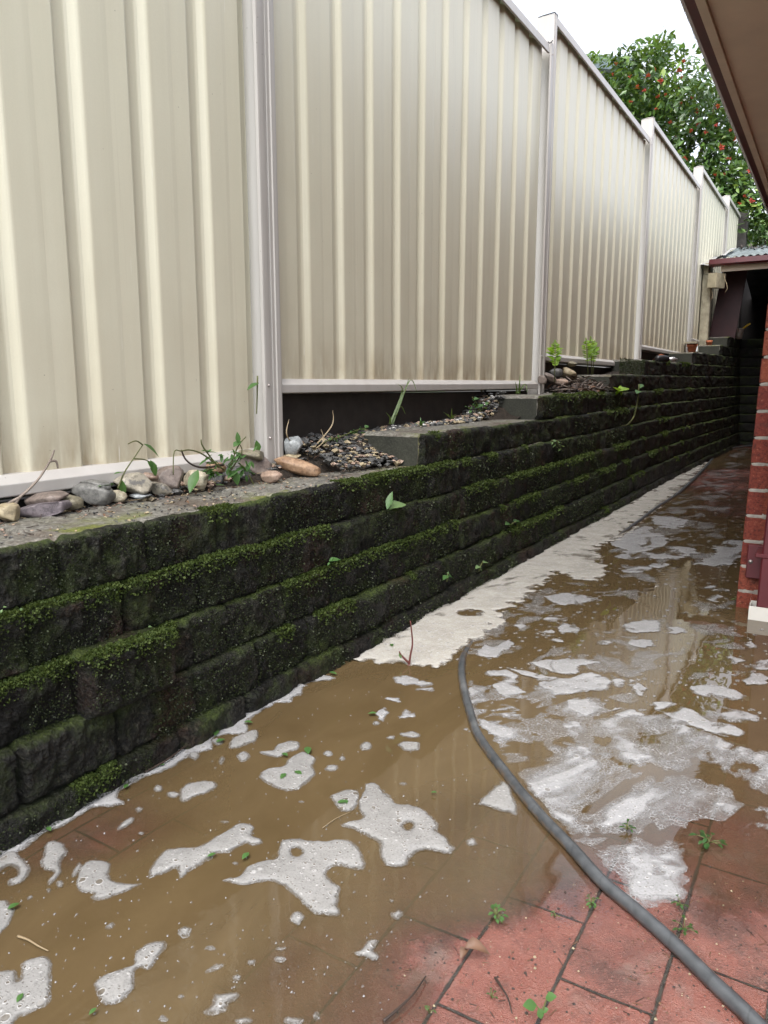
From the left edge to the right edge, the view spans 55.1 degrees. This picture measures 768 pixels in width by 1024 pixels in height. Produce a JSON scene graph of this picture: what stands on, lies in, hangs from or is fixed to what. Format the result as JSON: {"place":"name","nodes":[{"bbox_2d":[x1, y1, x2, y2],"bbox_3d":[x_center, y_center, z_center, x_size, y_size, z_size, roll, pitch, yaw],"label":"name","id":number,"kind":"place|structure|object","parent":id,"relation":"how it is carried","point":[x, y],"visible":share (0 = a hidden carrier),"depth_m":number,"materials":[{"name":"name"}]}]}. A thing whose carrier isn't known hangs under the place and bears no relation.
{"place":"outdoors","nodes":[
{"label":"outdoors","id":0,"kind":"place"},
{"bbox_2d":[0,447,767,1023],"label":"flood water","id":1,"kind":"structure","parent":0,"point":[208,905],"depth_m":1.37,"materials":[{"name":"liquid"}]},
{"bbox_2d":[0,900,13,931],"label":"foam patch","id":2,"kind":"object","parent":1,"relation":"on","point":[5,914],"visible":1,"depth_m":1.06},
{"bbox_2d":[0,851,29,884],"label":"foam patch","id":3,"kind":"object","parent":1,"relation":"on","point":[10,857],"visible":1,"depth_m":1.17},
{"bbox_2d":[0,957,51,1023],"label":"foam patch","id":4,"kind":"object","parent":1,"relation":"on","point":[32,986],"visible":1,"depth_m":0.92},
{"bbox_2d":[40,840,66,884],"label":"foam patch","id":5,"kind":"object","parent":1,"relation":"on","point":[55,851],"visible":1,"depth_m":1.18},
{"bbox_2d":[76,860,140,899],"bbox_3d":[-0.435,0.564,1.132,0.125,0.004,0.076,6,11,31],"label":"foam patch","id":6,"kind":"object","parent":1,"relation":"on","point":[93,876],"visible":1,"depth_m":1.12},
{"bbox_2d":[95,942,162,1004],"bbox_3d":[-0.326,0.594,0.958,0.062,0.004,0.122,6,11,31],"label":"foam patch","id":7,"kind":"object","parent":1,"relation":"on","point":[113,987],"visible":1,"depth_m":0.94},
{"bbox_2d":[0,675,333,855],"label":"foam fringe","id":8,"kind":"object","parent":1,"relation":"on","point":[239,727],"visible":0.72,"depth_m":1.49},
{"bbox_2d":[144,746,186,772],"bbox_3d":[-0.423,0.495,1.509,0.012,0.008,0.168,6,11,31],"label":"twig","id":9,"kind":"object","parent":8,"relation":"on","point":[151,768],"visible":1,"depth_m":1.47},
{"bbox_2d":[180,781,215,800],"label":"foam patch","id":10,"kind":"object","parent":1,"relation":"on","point":[190,790],"visible":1,"depth_m":1.38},
{"bbox_2d":[149,823,260,877],"bbox_3d":[-0.294,0.552,1.203,0.203,0.005,0.091,-8,12,-38],"label":"foam patch","id":11,"kind":"object","parent":1,"relation":"on","point":[184,859],"visible":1,"depth_m":1.20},
{"bbox_2d":[208,993,236,1014],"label":"foam patch","id":12,"kind":"object","parent":1,"relation":"on","point":[220,1002],"visible":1,"depth_m":0.91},
{"bbox_2d":[229,730,257,747],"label":"foam patch","id":13,"kind":"object","parent":1,"relation":"on","point":[243,739],"visible":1,"depth_m":1.58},
{"bbox_2d":[260,741,298,756],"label":"foam patch","id":14,"kind":"object","parent":1,"relation":"on","point":[280,749],"visible":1,"depth_m":1.54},
{"bbox_2d":[260,752,315,790],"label":"foam patch","id":15,"kind":"object","parent":1,"relation":"on","point":[302,762],"visible":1,"depth_m":1.44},
{"bbox_2d":[223,839,364,915],"bbox_3d":[-0.117,0.559,1.159,0.204,0.005,0.194,6,11,31],"label":"foam patch","id":16,"kind":"object","parent":1,"relation":"on","point":[305,879],"visible":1,"depth_m":1.15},
{"bbox_2d":[291,911,303,923],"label":"foam island","id":17,"kind":"structure","parent":1,"relation":"on","point":[297,916],"depth_m":1.05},
{"bbox_2d":[330,789,358,811],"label":"foam patch","id":18,"kind":"object","parent":1,"relation":"on","point":[351,796],"visible":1,"depth_m":1.35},
{"bbox_2d":[356,940,377,959],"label":"foam patch","id":19,"kind":"object","parent":1,"relation":"on","point":[367,950],"visible":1,"depth_m":0.99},
{"bbox_2d":[3,465,766,1012],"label":"foam flecks","id":20,"kind":"object","parent":1,"relation":"on","point":[535,685],"visible":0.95,"depth_m":2.03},
{"bbox_2d":[342,783,452,865],"bbox_3d":[0.009,0.538,1.281,0.156,0.006,0.266,-7,12,-36],"label":"foam patch","id":21,"kind":"object","parent":1,"relation":"on","point":[384,819],"visible":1,"depth_m":1.26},
{"bbox_2d":[382,976,425,1022],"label":"twig","id":22,"kind":"object","parent":1,"relation":"on","point":[391,1014],"visible":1,"depth_m":0.89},
{"bbox_2d":[394,675,418,684],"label":"foam patch","id":23,"kind":"object","parent":1,"relation":"on","point":[405,679],"visible":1,"depth_m":1.90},
{"bbox_2d":[399,741,419,750],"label":"foam island","id":24,"kind":"structure","parent":1,"relation":"on","point":[408,745],"depth_m":1.55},
{"bbox_2d":[460,937,489,958],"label":"dead leaf","id":25,"kind":"object","parent":1,"relation":"on","point":[474,943],"visible":1,"depth_m":0.97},
{"bbox_2d":[479,781,516,814],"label":"foam patch","id":26,"kind":"object","parent":1,"relation":"on","point":[499,797],"visible":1,"depth_m":1.35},
{"bbox_2d":[485,669,517,682],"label":"foam patch","id":27,"kind":"object","parent":1,"relation":"on","point":[512,676],"visible":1,"depth_m":1.94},
{"bbox_2d":[493,681,524,698],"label":"foam patch","id":28,"kind":"object","parent":1,"relation":"on","point":[506,689],"visible":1,"depth_m":1.84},
{"bbox_2d":[354,462,707,667],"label":"foam bank","id":29,"kind":"structure","parent":1,"relation":"on","point":[438,639],"depth_m":2.71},
{"bbox_2d":[399,621,412,665],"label":"red stem","id":30,"kind":"object","parent":29,"relation":"on","point":[404,658],"visible":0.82,"depth_m":2.00,"materials":[{"name":"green plant"}]},
{"bbox_2d":[507,667,611,694],"bbox_3d":[0.447,0.435,1.889,0.290,0.003,0.175,2,10,9],"label":"foam patch","id":31,"kind":"object","parent":1,"relation":"on","point":[586,681],"visible":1,"depth_m":1.88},
{"bbox_2d":[530,658,599,673],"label":"foam patch","id":32,"kind":"object","parent":1,"relation":"on","point":[567,665],"visible":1,"depth_m":2.01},
{"bbox_2d":[558,620,582,633],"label":"foam patch","id":33,"kind":"object","parent":1,"relation":"on","point":[564,627],"visible":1,"depth_m":2.30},
{"bbox_2d":[544,593,597,604],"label":"foam patch","id":34,"kind":"object","parent":1,"relation":"on","point":[564,598],"visible":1,"depth_m":2.63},
{"bbox_2d":[567,697,593,715],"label":"foam patch","id":35,"kind":"object","parent":1,"relation":"on","point":[584,706],"visible":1,"depth_m":1.74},
{"bbox_2d":[467,548,744,701],"bbox_3d":[0.908,0.304,2.661,0.804,0.002,1.955,6,11,31],"label":"foam film","id":36,"kind":"object","parent":1,"relation":"on","point":[648,578],"visible":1,"depth_m":2.24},
{"bbox_2d":[476,640,513,657],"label":"foam patch","id":37,"kind":"object","parent":36,"relation":"on","point":[488,651],"visible":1,"depth_m":2.12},
{"bbox_2d":[458,445,767,1023],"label":"garden hose","id":38,"kind":"object","parent":1,"relation":"on","point":[730,998],"visible":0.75,"depth_m":1.11,"materials":[{"name":"grey rubber"}]},
{"bbox_2d":[469,680,767,906],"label":"foam film","id":39,"kind":"object","parent":1,"relation":"on","point":[623,743],"visible":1,"depth_m":1.49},
{"bbox_2d":[468,687,513,739],"bbox_3d":[0.234,0.464,1.720,0.081,0.004,0.306,-2,10,-11],"label":"foam sheet","id":40,"kind":"object","parent":39,"relation":"on","point":[500,731],"visible":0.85,"depth_m":1.64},
{"bbox_2d":[494,734,686,896],"bbox_3d":[0.335,0.524,1.369,0.432,0.004,0.496,4,10,21],"label":"foam sheet","id":41,"kind":"object","parent":39,"relation":"on","point":[646,880],"visible":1,"depth_m":1.32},
{"bbox_2d":[613,707,643,715],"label":"foam patch","id":42,"kind":"object","parent":39,"relation":"on","point":[628,712],"visible":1,"depth_m":1.71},
{"bbox_2d":[628,714,690,734],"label":"foam patch","id":43,"kind":"object","parent":39,"relation":"on","point":[684,729],"visible":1,"depth_m":1.66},
{"bbox_2d":[715,802,736,812],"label":"foam patch","id":44,"kind":"object","parent":39,"relation":"on","point":[728,807],"visible":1,"depth_m":1.33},
{"bbox_2d":[685,735,767,777],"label":"foam patch","id":45,"kind":"object","parent":39,"relation":"on","point":[719,743],"visible":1,"depth_m":1.53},
{"bbox_2d":[621,566,651,572],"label":"foam patch","id":46,"kind":"object","parent":1,"relation":"on","point":[634,569],"visible":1,"depth_m":3.05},
{"bbox_2d":[629,679,646,695],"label":"foam patch","id":47,"kind":"object","parent":1,"relation":"on","point":[639,687],"visible":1,"depth_m":1.85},
{"bbox_2d":[628,639,653,647],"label":"foam patch","id":48,"kind":"object","parent":1,"relation":"on","point":[644,643],"visible":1,"depth_m":2.17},
{"bbox_2d":[622,620,661,632],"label":"foam patch","id":49,"kind":"object","parent":1,"relation":"on","point":[646,626],"visible":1,"depth_m":2.32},
{"bbox_2d":[610,526,697,559],"bbox_3d":[1.324,0.150,3.557,0.409,0.003,0.871,6,11,31],"label":"foam patch","id":50,"kind":"object","parent":1,"relation":"on","point":[635,541],"visible":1,"depth_m":3.51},
{"bbox_2d":[652,515,688,528],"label":"foam patch","id":51,"kind":"object","parent":1,"relation":"on","point":[672,522],"visible":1,"depth_m":4.12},
{"bbox_2d":[644,450,742,561],"bbox_3d":[2.680,-0.273,6.032,0.504,0.003,6.543,5,11,27],"label":"foam film","id":52,"kind":"object","parent":1,"relation":"on","point":[699,507],"visible":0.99,"depth_m":4.53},
{"bbox_2d":[649,701,742,736],"bbox_3d":[0.707,0.471,1.683,0.100,0.003,0.230,-7,12,-35],"label":"foam patch","id":53,"kind":"object","parent":1,"relation":"on","point":[691,717],"visible":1,"depth_m":1.67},
{"bbox_2d":[690,684,741,699],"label":"foam patch","id":54,"kind":"object","parent":1,"relation":"on","point":[707,690],"visible":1,"depth_m":1.83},
{"bbox_2d":[693,540,742,565],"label":"foam patch","id":55,"kind":"object","parent":1,"relation":"on","point":[722,555],"visible":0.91,"depth_m":3.29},
{"bbox_2d":[702,708,758,721],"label":"foam patch","id":56,"kind":"object","parent":1,"relation":"on","point":[733,715],"visible":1,"depth_m":1.69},
{"bbox_2d":[731,670,767,684],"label":"foam patch","id":57,"kind":"object","parent":1,"relation":"on","point":[757,678],"visible":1,"depth_m":1.90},
{"bbox_2d":[30,445,767,1023],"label":"paved ground","id":58,"kind":"structure","parent":0,"point":[738,857],"depth_m":1.01,"materials":[{"name":"brick"}]},
{"bbox_2d":[0,337,740,854],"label":"retaining wall","id":59,"kind":"structure","parent":58,"relation":"on","point":[140,643],"depth_m":1.82,"materials":[{"name":"concrete"}]},
{"bbox_2d":[0,502,19,521],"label":"river stone","id":60,"kind":"object","parent":59,"relation":"on","point":[9,512],"visible":0.98,"depth_m":1.46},
{"bbox_2d":[6,450,58,503],"bbox_3d":[-0.724,-0.061,1.505,0.006,0.124,0.137,6,11,31],"label":"twig","id":61,"kind":"object","parent":60,"relation":"on","point":[16,499],"visible":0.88,"depth_m":1.52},
{"bbox_2d":[0,451,373,534],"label":"plant debris","id":62,"kind":"object","parent":59,"relation":"on","point":[212,489],"visible":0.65,"depth_m":1.76,"materials":[{"name":"brown plant"}]},
{"bbox_2d":[173,432,257,492],"bbox_3d":[-0.426,-0.118,1.906,0.027,0.171,0.308,6,11,31],"label":"weed clump","id":63,"kind":"object","parent":59,"relation":"on","point":[193,478],"visible":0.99,"depth_m":1.94,"materials":[{"name":"green plant"}]},
{"bbox_2d":[261,471,282,482],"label":"river stone","id":64,"kind":"object","parent":59,"relation":"on","point":[271,476],"visible":0.99,"depth_m":2.05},
{"bbox_2d":[274,456,320,476],"bbox_3d":[-0.260,-0.139,2.216,0.140,0.060,0.085,-1,10,-5],"label":"river stone","id":65,"kind":"object","parent":59,"relation":"on","point":[297,466],"visible":1,"depth_m":2.18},
{"bbox_2d":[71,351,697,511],"bbox_3d":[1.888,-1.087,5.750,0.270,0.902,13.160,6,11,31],"label":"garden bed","id":66,"kind":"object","parent":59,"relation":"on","point":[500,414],"visible":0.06,"depth_m":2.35,"materials":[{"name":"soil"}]},
{"bbox_2d":[0,475,184,521],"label":"timber plank","id":67,"kind":"object","parent":66,"relation":"on","point":[21,503],"depth_m":1.62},
{"bbox_2d":[114,440,158,492],"bbox_3d":[-0.580,-0.107,1.737,0.016,0.124,0.142,6,11,31],"label":"weed seedling","id":68,"kind":"object","parent":66,"relation":"on","point":[122,485],"visible":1,"depth_m":1.74,"materials":[{"name":"green plant"}]},
{"bbox_2d":[151,481,172,495],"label":"river stone","id":69,"kind":"object","parent":66,"relation":"on","point":[160,488],"visible":0.81,"depth_m":1.82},
{"bbox_2d":[223,466,252,479],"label":"river stone","id":70,"kind":"object","parent":66,"relation":"on","point":[246,473],"visible":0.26,"depth_m":2.06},
{"bbox_2d":[0,382,575,543],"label":"gravel","id":71,"kind":"structure","parent":66,"relation":"on","point":[370,457],"depth_m":2.44,"materials":[{"name":"gravel"}]},
{"bbox_2d":[20,500,71,516],"bbox_3d":[-0.715,-0.010,1.545,0.115,0.030,0.078,-3,10,-17],"label":"river stone","id":72,"kind":"object","parent":71,"relation":"on","point":[44,509],"visible":0.93,"depth_m":1.51,"materials":[{"name":"purple stone"}]},
{"bbox_2d":[24,491,68,504],"bbox_3d":[-0.719,-0.027,1.574,0.092,0.034,0.068,6,11,31],"label":"river stone","id":73,"kind":"object","parent":71,"relation":"on","point":[48,496],"visible":0.69,"depth_m":1.55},
{"bbox_2d":[61,495,83,509],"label":"river stone","id":74,"kind":"object","parent":71,"relation":"on","point":[77,502],"visible":0.46,"depth_m":1.59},
{"bbox_2d":[71,483,115,505],"bbox_3d":[-0.661,-0.042,1.676,0.093,0.056,0.065,-1,10,-4],"label":"river stone","id":75,"kind":"object","parent":71,"relation":"on","point":[91,494],"visible":0.89,"depth_m":1.65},
{"bbox_2d":[80,479,110,489],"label":"river stone","id":76,"kind":"object","parent":75,"relation":"on","point":[102,483],"visible":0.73,"depth_m":1.66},
{"bbox_2d":[112,490,126,502],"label":"river stone","id":77,"kind":"object","parent":71,"relation":"on","point":[121,496],"visible":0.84,"depth_m":1.70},
{"bbox_2d":[129,493,151,499],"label":"river stone","id":78,"kind":"object","parent":71,"relation":"on","point":[138,496],"visible":0.98,"depth_m":1.74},
{"bbox_2d":[113,472,152,494],"bbox_3d":[-0.604,-0.069,1.765,0.092,0.052,0.086,6,11,31],"label":"river stone","id":79,"kind":"object","parent":78,"relation":"on","point":[138,482],"visible":0.84,"depth_m":1.74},
{"bbox_2d":[143,472,158,481],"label":"river stone","id":80,"kind":"object","parent":79,"relation":"on","point":[152,477],"visible":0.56,"depth_m":1.78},
{"bbox_2d":[155,465,183,488],"bbox_3d":[-0.545,-0.084,1.858,0.076,0.067,0.066,0,10,-3],"label":"river stone","id":81,"kind":"object","parent":71,"relation":"on","point":[167,477],"visible":0.66,"depth_m":1.84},
{"bbox_2d":[183,470,207,490],"bbox_3d":[-0.492,-0.081,1.920,0.062,0.061,0.068,-5,11,-28],"label":"river stone","id":82,"kind":"object","parent":71,"relation":"on","point":[202,480],"visible":0.65,"depth_m":1.90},
{"bbox_2d":[181,452,223,468],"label":"twig","id":83,"kind":"object","parent":82,"relation":"on","point":[206,467],"visible":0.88,"depth_m":1.91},
{"bbox_2d":[240,457,271,473],"bbox_3d":[-0.375,-0.130,2.139,0.096,0.082,0.080,0,10,-1],"label":"river stone","id":84,"kind":"object","parent":71,"relation":"on","point":[263,464],"visible":0.27,"depth_m":2.11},
{"bbox_2d":[238,449,263,460],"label":"river stone","id":85,"kind":"object","parent":84,"relation":"on","point":[256,455],"visible":0.77,"depth_m":2.09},
{"bbox_2d":[286,415,333,454],"bbox_3d":[-0.236,-0.251,2.341,0.022,0.136,0.257,6,11,31],"label":"grass tuft","id":86,"kind":"object","parent":71,"relation":"on","point":[318,441],"visible":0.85,"depth_m":2.39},
{"bbox_2d":[312,425,368,449],"bbox_3d":[-0.145,-0.253,2.506,0.021,0.071,0.345,6,11,31],"label":"clover trail","id":87,"kind":"object","parent":71,"relation":"on","point":[351,432],"visible":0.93,"depth_m":2.53,"materials":[{"name":"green plant"}]},
{"bbox_2d":[388,379,415,423],"bbox_3d":[0.068,-0.422,2.802,0.040,0.171,0.221,6,11,31],"label":"grass tuft","id":88,"kind":"object","parent":71,"relation":"on","point":[394,415],"visible":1,"depth_m":2.80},
{"bbox_2d":[465,397,488,413],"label":"weed clump","id":89,"kind":"object","parent":71,"relation":"on","point":[477,406],"visible":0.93,"depth_m":3.40,"materials":[{"name":"green plant"}]},
{"bbox_2d":[284,453,300,457],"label":"river stone","id":90,"kind":"object","parent":66,"relation":"on","point":[297,455],"visible":0.56,"depth_m":2.25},
{"bbox_2d":[284,436,302,454],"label":"river stone","id":91,"kind":"object","parent":90,"relation":"on","point":[293,446],"visible":0.88,"depth_m":2.25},
{"bbox_2d":[0,0,740,498],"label":"metal fence","id":92,"kind":"object","parent":66,"relation":"on","point":[210,210],"visible":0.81,"depth_m":2.28,"materials":[{"name":"beige metal"}]},
{"bbox_2d":[247,376,260,449],"bbox_3d":[-0.372,-0.280,2.116,0.017,0.219,0.058,6,11,31],"label":"fence vine","id":93,"kind":"object","parent":92,"relation":"attached to","point":[251,385],"visible":0.97,"depth_m":2.12,"materials":[{"name":"green plant"}]},
{"bbox_2d":[282,391,526,454],"bbox_3d":[0.216,-0.368,3.267,0.030,0.324,2.255,6,11,31],"label":"timber plank","id":94,"kind":"object","parent":92,"relation":"attached to","point":[304,415],"visible":0.21,"depth_m":2.73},
{"bbox_2d":[544,363,610,391],"bbox_3d":[1.454,-0.865,5.248,0.030,0.336,2.290,6,11,31],"label":"timber plank","id":95,"kind":"object","parent":92,"relation":"attached to","point":[579,370],"visible":0.07,"depth_m":4.94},
{"bbox_2d":[641,351,658,360],"bbox_3d":[2.713,-1.369,7.264,0.030,0.350,2.340,6,11,31],"label":"timber plank","id":96,"kind":"object","parent":92,"relation":"attached to","point":[648,356],"depth_m":6.71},
{"bbox_2d":[386,492,405,509],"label":"wall weed","id":97,"kind":"object","parent":59,"relation":"attached to","point":[391,503],"depth_m":2.25,"materials":[{"name":"green plant"}]},
{"bbox_2d":[546,340,562,381],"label":"fern","id":98,"kind":"object","parent":59,"relation":"on","point":[557,357],"visible":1,"depth_m":4.09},
{"bbox_2d":[544,376,611,393],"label":"gravel","id":99,"kind":"structure","parent":59,"relation":"on","point":[583,384],"depth_m":4.39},
{"bbox_2d":[547,368,562,376],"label":"river stone","id":100,"kind":"object","parent":99,"relation":"on","point":[558,372],"visible":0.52,"depth_m":4.30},
{"bbox_2d":[562,367,576,379],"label":"river stone","id":101,"kind":"object","parent":99,"relation":"on","point":[567,372],"visible":0.78,"depth_m":4.54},
{"bbox_2d":[581,338,592,374],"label":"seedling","id":102,"kind":"object","parent":59,"relation":"on","point":[589,349],"visible":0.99,"depth_m":4.73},
{"bbox_2d":[587,336,596,374],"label":"fern","id":103,"kind":"object","parent":59,"relation":"on","point":[593,350],"visible":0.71,"depth_m":4.82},
{"bbox_2d":[620,384,643,426],"bbox_3d":[1.642,-0.689,4.891,0.045,0.319,0.582,6,11,31],"label":"wall vine","id":104,"kind":"object","parent":59,"relation":"attached to","point":[639,386],"depth_m":5.05,"materials":[{"name":"green plant"}]},
{"bbox_2d":[655,355,677,361],"bbox_3d":[2.305,-1.251,6.014,0.213,0.056,0.055,-4,10,-20],"label":"spray nozzle","id":105,"kind":"object","parent":59,"relation":"on","point":[661,358],"visible":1,"depth_m":5.98,"materials":[{"name":"black plastic"}]},
{"bbox_2d":[488,903,507,922],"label":"paver weed","id":106,"kind":"object","parent":58,"relation":"on","point":[501,918],"visible":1,"depth_m":1.05,"materials":[{"name":"green plant"}]},
{"bbox_2d":[387,864,767,1023],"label":"brick paving","id":107,"kind":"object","parent":58,"relation":"attached to","point":[567,989],"visible":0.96,"depth_m":0.96,"materials":[{"name":"red brick"}]},
{"bbox_2d":[523,992,556,1018],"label":"paver weed","id":108,"kind":"object","parent":107,"relation":"on","point":[530,1004],"visible":1,"depth_m":0.87,"materials":[{"name":"green plant"}]},
{"bbox_2d":[672,915,697,935],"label":"paver weed","id":109,"kind":"object","parent":107,"relation":"on","point":[685,929],"visible":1,"depth_m":1.02,"materials":[{"name":"green plant"}]},
{"bbox_2d":[689,830,727,849],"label":"paver weed","id":110,"kind":"object","parent":107,"relation":"on","point":[704,840],"visible":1,"depth_m":1.21,"materials":[{"name":"green plant"}]},
{"bbox_2d":[680,0,767,608],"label":"brick house","id":111,"kind":"structure","parent":58,"relation":"on","point":[731,37],"depth_m":3.03,"materials":[{"name":"brick"}]},
{"bbox_2d":[748,599,767,621],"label":"drain collar","id":112,"kind":"object","parent":111,"relation":"attached to","point":[757,613],"visible":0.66,"depth_m":2.39,"materials":[{"name":"white plastic"}]},
{"bbox_2d":[697,245,767,351],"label":"garden shed","id":113,"kind":"structure","parent":58,"relation":"on","point":[744,274],"depth_m":8.94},
{"bbox_2d":[736,212,748,327],"bbox_3d":[5.362,-3.343,11.241,0.190,2.300,0.230,6,11,31],"label":"timber post","id":114,"kind":"object","parent":113,"relation":"on","point":[742,239],"visible":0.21,"depth_m":10.99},
{"bbox_2d":[738,339,763,445],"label":"retaining wall","id":115,"kind":"structure","parent":58,"relation":"on","point":[751,352],"depth_m":9.34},
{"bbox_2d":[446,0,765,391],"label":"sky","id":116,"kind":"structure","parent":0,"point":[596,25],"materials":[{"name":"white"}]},
{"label":"grass slope","id":117,"kind":"structure","parent":0,"visible":0},
{"bbox_2d":[586,54,654,115],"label":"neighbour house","id":118,"kind":"structure","parent":117,"relation":"on","point":[604,68],"depth_m":19.42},
{"bbox_2d":[587,26,767,247],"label":"flowering tree","id":119,"kind":"object","parent":117,"relation":"on","point":[663,108],"visible":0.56,"depth_m":11.24,"materials":[{"name":"green plant"}]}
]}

